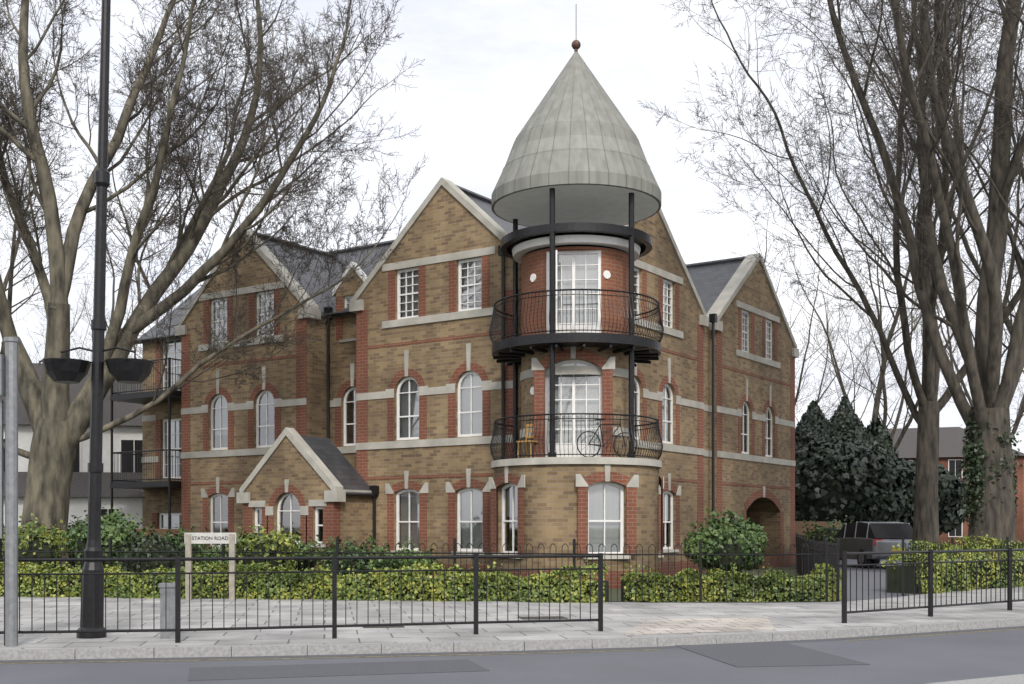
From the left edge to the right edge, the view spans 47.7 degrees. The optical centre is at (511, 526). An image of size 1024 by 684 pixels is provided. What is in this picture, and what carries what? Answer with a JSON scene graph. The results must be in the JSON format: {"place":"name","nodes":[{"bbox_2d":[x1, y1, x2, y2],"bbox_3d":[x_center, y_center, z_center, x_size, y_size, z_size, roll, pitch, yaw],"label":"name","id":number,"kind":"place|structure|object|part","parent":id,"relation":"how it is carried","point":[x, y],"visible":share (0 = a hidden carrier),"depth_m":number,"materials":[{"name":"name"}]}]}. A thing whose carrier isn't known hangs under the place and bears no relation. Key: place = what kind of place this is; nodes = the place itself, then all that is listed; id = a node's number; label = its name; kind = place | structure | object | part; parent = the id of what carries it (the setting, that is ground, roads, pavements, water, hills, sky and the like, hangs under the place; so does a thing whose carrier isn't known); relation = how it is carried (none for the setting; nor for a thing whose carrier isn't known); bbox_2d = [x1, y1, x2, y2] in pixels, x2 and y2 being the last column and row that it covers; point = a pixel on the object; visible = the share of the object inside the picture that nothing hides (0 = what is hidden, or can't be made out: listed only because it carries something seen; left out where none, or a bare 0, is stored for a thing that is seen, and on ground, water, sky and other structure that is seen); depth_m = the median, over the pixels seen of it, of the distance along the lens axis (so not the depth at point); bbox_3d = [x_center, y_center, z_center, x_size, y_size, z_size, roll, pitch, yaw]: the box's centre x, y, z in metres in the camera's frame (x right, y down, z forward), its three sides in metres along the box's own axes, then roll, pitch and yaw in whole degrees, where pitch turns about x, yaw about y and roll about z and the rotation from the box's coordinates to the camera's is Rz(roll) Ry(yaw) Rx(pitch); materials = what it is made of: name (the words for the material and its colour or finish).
{"place":"outdoors","nodes":[
{"label":"outdoors","id":0,"kind":"place"},
{"bbox_2d":[0,363,141,425],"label":"white house roof","id":1,"kind":"structure","parent":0,"point":[121,409],"depth_m":47.21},
{"bbox_2d":[0,0,428,575],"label":"plane tree","id":2,"kind":"object","parent":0,"point":[170,158],"depth_m":32.90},
{"bbox_2d":[183,237,326,547],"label":"brick wall","id":3,"kind":"structure","parent":0,"point":[281,376],"depth_m":39.44,"materials":[{"name":"brown brick"}]},
{"bbox_2d":[245,436,372,562],"bbox_3d":[-6.394,-0.600,36.471,3.850,4.400,1.920,0,0,34],"label":"porch","id":4,"kind":"object","parent":3,"relation":"attached to","point":[287,460],"visible":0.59,"depth_m":35.69,"materials":[{"name":"brown brick"}]},
{"bbox_2d":[336,270,362,353],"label":"brick wall","id":5,"kind":"structure","parent":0,"point":[348,287],"depth_m":38.08,"materials":[{"name":"brown brick"}]},
{"bbox_2d":[110,188,716,554],"bbox_3d":[-4.837,-3.550,36.320,22.014,10.300,11.298,0,0,11],"label":"black building ironwork","id":6,"kind":"object","parent":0,"point":[514,349],"visible":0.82,"depth_m":30.46,"materials":[{"name":"black metal"}]},
{"bbox_2d":[142,213,701,562],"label":"brick wall","id":7,"kind":"structure","parent":0,"point":[661,254],"depth_m":38.10,"materials":[{"name":"brown brick"}]},
{"bbox_2d":[358,186,520,565],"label":"brick wall","id":8,"kind":"structure","parent":0,"point":[447,222],"depth_m":34.77,"materials":[{"name":"brown brick"}]},
{"bbox_2d":[135,185,745,493],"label":"roof","id":9,"kind":"structure","parent":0,"point":[710,279],"depth_m":40.49,"materials":[{"name":"grey tile"}]},
{"bbox_2d":[163,254,766,551],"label":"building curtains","id":10,"kind":"object","parent":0,"point":[596,513],"visible":0.6,"depth_m":34.16,"materials":[{"name":"white fabric"}]},
{"bbox_2d":[159,235,771,554],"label":"window frames","id":11,"kind":"structure","parent":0,"point":[520,250],"depth_m":34.42,"materials":[{"name":"white wood"}]},
{"bbox_2d":[322,254,618,550],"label":"building window interiors","id":12,"kind":"object","parent":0,"point":[516,533],"visible":0.12,"depth_m":30.99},
{"bbox_2d":[152,255,794,588],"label":"brick dressings","id":13,"kind":"structure","parent":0,"point":[332,519],"depth_m":36.35,"materials":[{"name":"red brick"}]},
{"bbox_2d":[0,555,1023,648],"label":"pavement","id":14,"kind":"structure","parent":0,"point":[621,619],"depth_m":18.75,"materials":[{"name":"grey concrete"}]},
{"bbox_2d":[0,337,18,646],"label":"signal pole","id":15,"kind":"object","parent":14,"relation":"on","point":[9,375],"visible":1,"depth_m":14.21,"materials":[{"name":"metal"}]},
{"bbox_2d":[2,513,71,575],"bbox_3d":[-13.048,0.555,31.047,3.184,1.815,2.391,0,0,34],"label":"tall shrub","id":16,"kind":"object","parent":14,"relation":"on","point":[38,531],"depth_m":30.46,"materials":[{"name":"green plant"}]},
{"bbox_2d":[39,0,156,638],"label":"lamp post","id":17,"kind":"object","parent":14,"relation":"on","point":[120,370],"visible":0.98,"depth_m":15.37,"materials":[{"name":"black metal"}]},
{"bbox_2d":[158,583,174,638],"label":"feeder pillar","id":18,"kind":"structure","parent":14,"relation":"on","point":[170,605],"depth_m":15.24,"materials":[{"name":"metal"}]},
{"bbox_2d":[146,522,218,565],"bbox_3d":[-9.922,0.649,35.021,2.612,1.632,2.099,0,0,34],"label":"shrub","id":19,"kind":"object","parent":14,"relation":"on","point":[181,537],"depth_m":34.53,"materials":[{"name":"green plant"}]},
{"bbox_2d":[185,534,234,599],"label":"sign posts","id":20,"kind":"object","parent":14,"relation":"on","point":[188,553],"visible":0.96,"depth_m":23.16,"materials":[{"name":"beige wood"}]},
{"bbox_2d":[184,533,235,543],"bbox_3d":[-6.045,0.240,23.200,1.034,0.220,0.030,0,0,0],"label":"sign board","id":21,"kind":"object","parent":20,"relation":"attached to","point":[203,540],"visible":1,"depth_m":23.18,"materials":[{"name":"white metal"}]},
{"bbox_2d":[192,536,227,539],"bbox_3d":[-6.045,0.241,23.180,0.722,0.070,0.010,0,0,0],"label":"sign lettering","id":22,"kind":"object","parent":21,"relation":"attached to","point":[209,537],"visible":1,"depth_m":23.18},
{"bbox_2d":[226,520,303,577],"bbox_3d":[-6.590,0.652,31.047,2.369,1.640,2.041,0,0,34],"label":"shrub","id":23,"kind":"object","parent":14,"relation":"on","point":[246,538],"depth_m":30.48,"materials":[{"name":"green plant"}]},
{"bbox_2d":[0,553,602,645],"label":"guard railing","id":24,"kind":"object","parent":14,"relation":"on","point":[177,630],"visible":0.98,"depth_m":15.22,"materials":[{"name":"black metal"}]},
{"bbox_2d":[363,626,403,627],"bbox_3d":[-1.916,1.475,17.134,0.600,0.006,0.600,0,0,-11],"label":"pavement manhole cover","id":25,"kind":"object","parent":14,"relation":"in","point":[384,627],"depth_m":16.87,"materials":[{"name":"metal"}]},
{"bbox_2d":[519,616,568,618],"bbox_3d":[0.494,1.475,18.631,0.750,0.006,0.450,0,0,-11],"label":"pavement manhole cover","id":26,"kind":"object","parent":14,"relation":"in","point":[551,617],"depth_m":18.65,"materials":[{"name":"metal"}]},
{"bbox_2d":[842,548,1023,622],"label":"guard railing","id":27,"kind":"object","parent":14,"relation":"on","point":[931,606],"visible":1,"depth_m":18.94,"materials":[{"name":"black metal"}]},
{"bbox_2d":[0,628,1023,683],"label":"road","id":28,"kind":"structure","parent":0,"point":[930,658],"depth_m":12.98,"materials":[{"name":"grey asphalt"}]},
{"bbox_2d":[0,649,659,663],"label":"curb","id":29,"kind":"structure","parent":28,"relation":"on","point":[325,657],"depth_m":14.03,"materials":[{"name":"grey concrete"}]},
{"bbox_2d":[188,659,489,680],"bbox_3d":[-1.933,1.592,12.864,3.200,0.006,1.100,0,0,-15],"label":"road patch","id":30,"kind":"object","parent":28,"relation":"on","point":[306,670],"visible":1,"depth_m":12.83,"materials":[{"name":"grey asphalt"}]},
{"bbox_2d":[675,643,869,666],"bbox_3d":[3.145,1.592,14.383,1.600,0.006,2.400,0,0,-9],"label":"road patch","id":31,"kind":"object","parent":28,"relation":"on","point":[762,655],"visible":1,"depth_m":14.22,"materials":[{"name":"grey asphalt"}]},
{"bbox_2d":[844,628,1023,640],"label":"curb","id":32,"kind":"structure","parent":28,"relation":"on","point":[927,635],"depth_m":16.85,"materials":[{"name":"grey concrete"}]},
{"bbox_2d":[927,674,1023,683],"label":"traffic island kerb","id":33,"kind":"structure","parent":28,"relation":"on","point":[1014,679],"depth_m":11.03,"materials":[{"name":"concrete"}]},
{"bbox_2d":[0,626,1023,662],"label":"curb","id":34,"kind":"structure","parent":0,"point":[446,653],"depth_m":14.60,"materials":[{"name":"concrete"}]},
{"bbox_2d":[0,0,1023,452],"label":"sky","id":35,"kind":"structure","parent":0,"point":[488,65],"materials":[{"name":"white"}]},
{"bbox_2d":[192,545,1018,656],"bbox_3d":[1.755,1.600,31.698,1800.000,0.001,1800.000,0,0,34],"label":"ground","id":36,"kind":"structure","parent":0,"point":[790,570],"depth_m":38.31,"materials":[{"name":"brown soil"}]},
{"bbox_2d":[0,71,112,365],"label":"tree","id":37,"kind":"object","parent":36,"relation":"on","point":[75,273],"depth_m":49.52,"materials":[{"name":"brown plant"}]},
{"bbox_2d":[4,425,141,471],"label":"white house walls","id":38,"kind":"structure","parent":36,"relation":"on","point":[25,434],"depth_m":46.24,"materials":[{"name":"white paint"}]},
{"bbox_2d":[4,437,141,471],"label":"white house left window frames","id":39,"kind":"structure","parent":38,"relation":"in","point":[120,439],"depth_m":46.29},
{"bbox_2d":[4,439,141,472],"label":"window","id":40,"kind":"structure","parent":39,"relation":"in","point":[127,445],"depth_m":46.32,"materials":[{"name":"glass"}]},
{"bbox_2d":[4,497,141,530],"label":"white bay walls","id":41,"kind":"structure","parent":36,"relation":"on","point":[131,506],"depth_m":43.95,"materials":[{"name":"white paint"}]},
{"bbox_2d":[4,472,143,496],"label":"white house left bay roof","id":42,"kind":"structure","parent":41,"relation":"on","point":[79,484],"depth_m":44.16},
{"bbox_2d":[101,507,120,514],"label":"bay window frames","id":43,"kind":"structure","parent":41,"relation":"in","point":[107,508],"depth_m":43.97,"materials":[{"name":"white wood"}]},
{"bbox_2d":[101,509,118,522],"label":"bay window glass","id":44,"kind":"object","parent":43,"relation":"in","point":[103,512],"visible":0.1,"depth_m":43.91,"materials":[{"name":"black glass"}]},
{"bbox_2d":[68,519,84,567],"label":"garden shrub","id":45,"kind":"object","parent":36,"relation":"on","point":[70,526],"depth_m":37.29,"materials":[{"name":"green plant"}]},
{"bbox_2d":[17,179,157,361],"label":"tree","id":46,"kind":"object","parent":36,"relation":"on","point":[87,308],"depth_m":75.10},
{"bbox_2d":[51,504,151,571],"bbox_3d":[-10.496,0.429,30.056,2.835,2.035,2.445,0,0,34],"label":"tall shrub","id":47,"kind":"object","parent":36,"relation":"on","point":[117,524],"depth_m":29.42,"materials":[{"name":"green plant"}]},
{"bbox_2d":[69,529,190,571],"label":"garden fence","id":48,"kind":"object","parent":36,"relation":"on","point":[163,531],"visible":0.07,"depth_m":40.34,"materials":[{"name":"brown wood"}]},
{"bbox_2d":[103,522,184,575],"bbox_3d":[-8.890,0.688,28.507,1.964,1.607,2.033,0,0,34],"label":"tall shrub","id":49,"kind":"object","parent":36,"relation":"on","point":[148,538],"depth_m":28.10,"materials":[{"name":"green plant"}]},
{"bbox_2d":[196,544,239,576],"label":"shrub","id":50,"kind":"object","parent":36,"relation":"on","point":[209,554],"depth_m":33.64,"materials":[{"name":"green plant"}]},
{"bbox_2d":[280,532,327,570],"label":"shrub","id":51,"kind":"object","parent":36,"relation":"on","point":[302,547],"depth_m":32.54,"materials":[{"name":"green plant"}]},
{"bbox_2d":[0,553,609,602],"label":"hedge","id":52,"kind":"object","parent":36,"relation":"on","point":[44,567],"depth_m":23.34,"materials":[{"name":"green plant"}]},
{"bbox_2d":[316,535,377,574],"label":"shrub","id":53,"kind":"object","parent":36,"relation":"on","point":[324,563],"depth_m":31.60,"materials":[{"name":"green plant"}]},
{"bbox_2d":[358,536,441,578],"bbox_3d":[-3.020,0.889,31.429,2.354,1.281,1.948,0,0,34],"label":"shrub","id":54,"kind":"object","parent":36,"relation":"on","point":[377,564],"depth_m":31.02,"materials":[{"name":"green plant"}]},
{"bbox_2d":[0,538,836,602],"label":"boundary railing","id":55,"kind":"object","parent":36,"relation":"on","point":[337,552],"visible":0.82,"depth_m":22.59,"materials":[{"name":"black metal"}]},
{"bbox_2d":[142,177,798,558],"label":"stone trim","id":56,"kind":"structure","parent":36,"relation":"on","point":[720,305],"depth_m":35.97,"materials":[{"name":"beige stone"}]},
{"bbox_2d":[516,424,537,457],"bbox_3d":[0.435,-2.235,30.331,0.460,0.950,0.460,0,0,34],"label":"balcony chair","id":57,"kind":"object","parent":56,"relation":"on","point":[529,436],"visible":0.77,"depth_m":30.47,"materials":[{"name":"brown wood"}]},
{"bbox_2d":[521,347,628,457],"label":"brick wall","id":58,"kind":"structure","parent":56,"relation":"attached to","point":[620,395],"depth_m":30.81,"materials":[{"name":"brick"}]},
{"bbox_2d":[521,246,628,335],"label":"brick wall","id":59,"kind":"structure","parent":58,"relation":"on","point":[614,263],"depth_m":30.63,"materials":[{"name":"red brick"}]},
{"bbox_2d":[491,52,660,226],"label":"conical roof","id":60,"kind":"structure","parent":56,"relation":"on","point":[576,129],"depth_m":30.13,"materials":[{"name":"grey metal"}]},
{"bbox_2d":[571,40,580,51],"bbox_3d":[1.755,-13.600,31.698,0.260,1.400,0.260,0,0,34],"label":"ball finial","id":61,"kind":"object","parent":60,"relation":"on","point":[575,44],"visible":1,"depth_m":31.62,"materials":[{"name":"brown metal"}]},
{"bbox_2d":[494,185,658,226],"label":"roof soffit","id":62,"kind":"structure","parent":60,"relation":"attached to","point":[590,203],"depth_m":31.39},
{"bbox_2d":[576,419,636,457],"bbox_3d":[2.455,-2.273,29.878,1.729,1.035,0.120,0,0,-21],"label":"bicycle","id":63,"kind":"object","parent":56,"relation":"on","point":[600,445],"visible":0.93,"depth_m":29.81,"materials":[{"name":"black metal"}]},
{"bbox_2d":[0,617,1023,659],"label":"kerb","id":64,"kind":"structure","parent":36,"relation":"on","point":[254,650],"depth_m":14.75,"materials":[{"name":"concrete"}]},
{"bbox_2d":[494,464,658,570],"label":"tower wall","id":65,"kind":"structure","parent":36,"relation":"on","point":[550,504],"depth_m":29.77,"materials":[{"name":"brick"}]},
{"bbox_2d":[681,506,768,578],"bbox_3d":[5.759,0.457,31.011,2.311,1.971,2.445,0,0,34],"label":"shrub","id":66,"kind":"object","parent":36,"relation":"on","point":[750,538],"depth_m":30.54,"materials":[{"name":"green plant"}]},
{"bbox_2d":[620,561,841,601],"bbox_3d":[4.391,1.153,23.300,4.424,0.982,1.155,0,0,-3],"label":"hedge","id":67,"kind":"object","parent":36,"relation":"on","point":[719,575],"depth_m":22.98,"materials":[{"name":"green plant"}]},
{"bbox_2d":[684,193,876,421],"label":"tree","id":68,"kind":"object","parent":36,"relation":"on","point":[829,407],"depth_m":82.12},
{"bbox_2d":[796,533,838,601],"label":"gate","id":69,"kind":"structure","parent":36,"relation":"on","point":[801,542],"depth_m":27.50,"materials":[{"name":"black metal"}]},
{"bbox_2d":[795,521,840,565],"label":"wall","id":70,"kind":"structure","parent":36,"relation":"on","point":[799,529],"depth_m":47.72,"materials":[{"name":"brown wood"}]},
{"bbox_2d":[795,399,843,528],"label":"conifer tree","id":71,"kind":"object","parent":36,"relation":"on","point":[808,427],"depth_m":57.35,"materials":[{"name":"green plant"}]},
{"bbox_2d":[795,438,915,526],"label":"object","id":72,"kind":"object","parent":71,"relation":"attached to","point":[858,461],"depth_m":54.78,"materials":[{"name":"green plant"}]},
{"bbox_2d":[890,458,971,535],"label":"bush","id":73,"kind":"object","parent":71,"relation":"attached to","point":[951,513],"depth_m":55.70,"materials":[{"name":"green plant"}]},
{"bbox_2d":[638,0,1023,564],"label":"tree","id":74,"kind":"object","parent":36,"relation":"on","point":[969,22],"depth_m":38.00,"materials":[{"name":"brown plant"}]},
{"bbox_2d":[828,394,880,455],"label":"conifer tree","id":75,"kind":"object","parent":36,"relation":"on","point":[844,415],"depth_m":59.32,"materials":[{"name":"green plant"}]},
{"bbox_2d":[770,163,984,451],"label":"tree","id":76,"kind":"object","parent":36,"relation":"on","point":[871,346],"depth_m":74.86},
{"bbox_2d":[866,414,899,459],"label":"conifer tree","id":77,"kind":"object","parent":36,"relation":"on","point":[883,443],"depth_m":61.44,"materials":[{"name":"green plant"}]},
{"bbox_2d":[820,0,1023,348],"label":"tree","id":78,"kind":"object","parent":36,"relation":"on","point":[979,264],"depth_m":41.74,"materials":[{"name":"brown plant"}]},
{"bbox_2d":[881,534,1023,593],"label":"hedge","id":79,"kind":"object","parent":36,"relation":"on","point":[962,555],"depth_m":26.43,"materials":[{"name":"green plant"}]},
{"bbox_2d":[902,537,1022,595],"bbox_3d":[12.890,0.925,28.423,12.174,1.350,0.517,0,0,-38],"label":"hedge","id":80,"kind":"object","parent":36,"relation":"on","point":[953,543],"visible":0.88,"depth_m":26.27,"materials":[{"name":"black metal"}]},
{"bbox_2d":[625,617,774,634],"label":"tactile paving","id":81,"kind":"structure","parent":0,"point":[667,626],"depth_m":17.20,"materials":[{"name":"beige concrete"}]},
{"bbox_2d":[704,327,710,572],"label":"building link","id":82,"kind":"object","parent":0,"point":[707,415],"visible":0.07,"depth_m":40.01,"materials":[{"name":"black metal"}]},
{"bbox_2d":[711,261,793,556],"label":"brick wall","id":83,"kind":"structure","parent":0,"point":[755,291],"depth_m":43.22,"materials":[{"name":"brown brick"}]},
{"bbox_2d":[839,559,907,601],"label":"driveway","id":84,"kind":"structure","parent":0,"point":[865,582],"depth_m":30.32,"materials":[{"name":"concrete"}]},
{"bbox_2d":[794,514,852,562],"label":"shrub","id":85,"kind":"object","parent":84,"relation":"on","point":[818,529],"depth_m":43.62,"materials":[{"name":"green plant"}]},
{"bbox_2d":[831,522,912,567],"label":"parked car","id":86,"kind":"object","parent":84,"relation":"on","point":[868,536],"visible":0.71,"depth_m":40.31,"materials":[{"name":"paint"}]},
{"bbox_3d":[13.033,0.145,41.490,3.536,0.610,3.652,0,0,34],"label":"parked car windows","id":87,"kind":"part","parent":86,"relation":"part of","materials":[{"name":"black glass"}]},
{"bbox_2d":[734,0,1023,560],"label":"tree","id":88,"kind":"object","parent":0,"point":[992,395],"depth_m":31.46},
{"bbox_2d":[958,404,1022,532],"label":"ivy","id":89,"kind":"object","parent":88,"relation":"attached to","point":[968,454],"depth_m":31.71,"materials":[{"name":"green plant"}]},
{"bbox_2d":[898,456,1023,544],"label":"red house walls","id":90,"kind":"structure","parent":0,"point":[1019,514],"depth_m":97.37,"materials":[{"name":"red brick"}]},
{"bbox_2d":[909,459,962,536],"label":"red house right window frames","id":91,"kind":"structure","parent":90,"relation":"in","point":[962,477],"depth_m":99.04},
{"bbox_2d":[949,460,961,535],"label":"window","id":92,"kind":"structure","parent":91,"relation":"in","point":[952,469],"depth_m":98.99,"materials":[{"name":"glass"}]},
{"bbox_2d":[888,427,1023,457],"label":"roof","id":93,"kind":"structure","parent":90,"relation":"on","point":[951,444],"depth_m":101.79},
{"bbox_2d":[908,82,1023,442],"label":"tree","id":94,"kind":"object","parent":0,"point":[1021,407],"depth_m":68.55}
]}

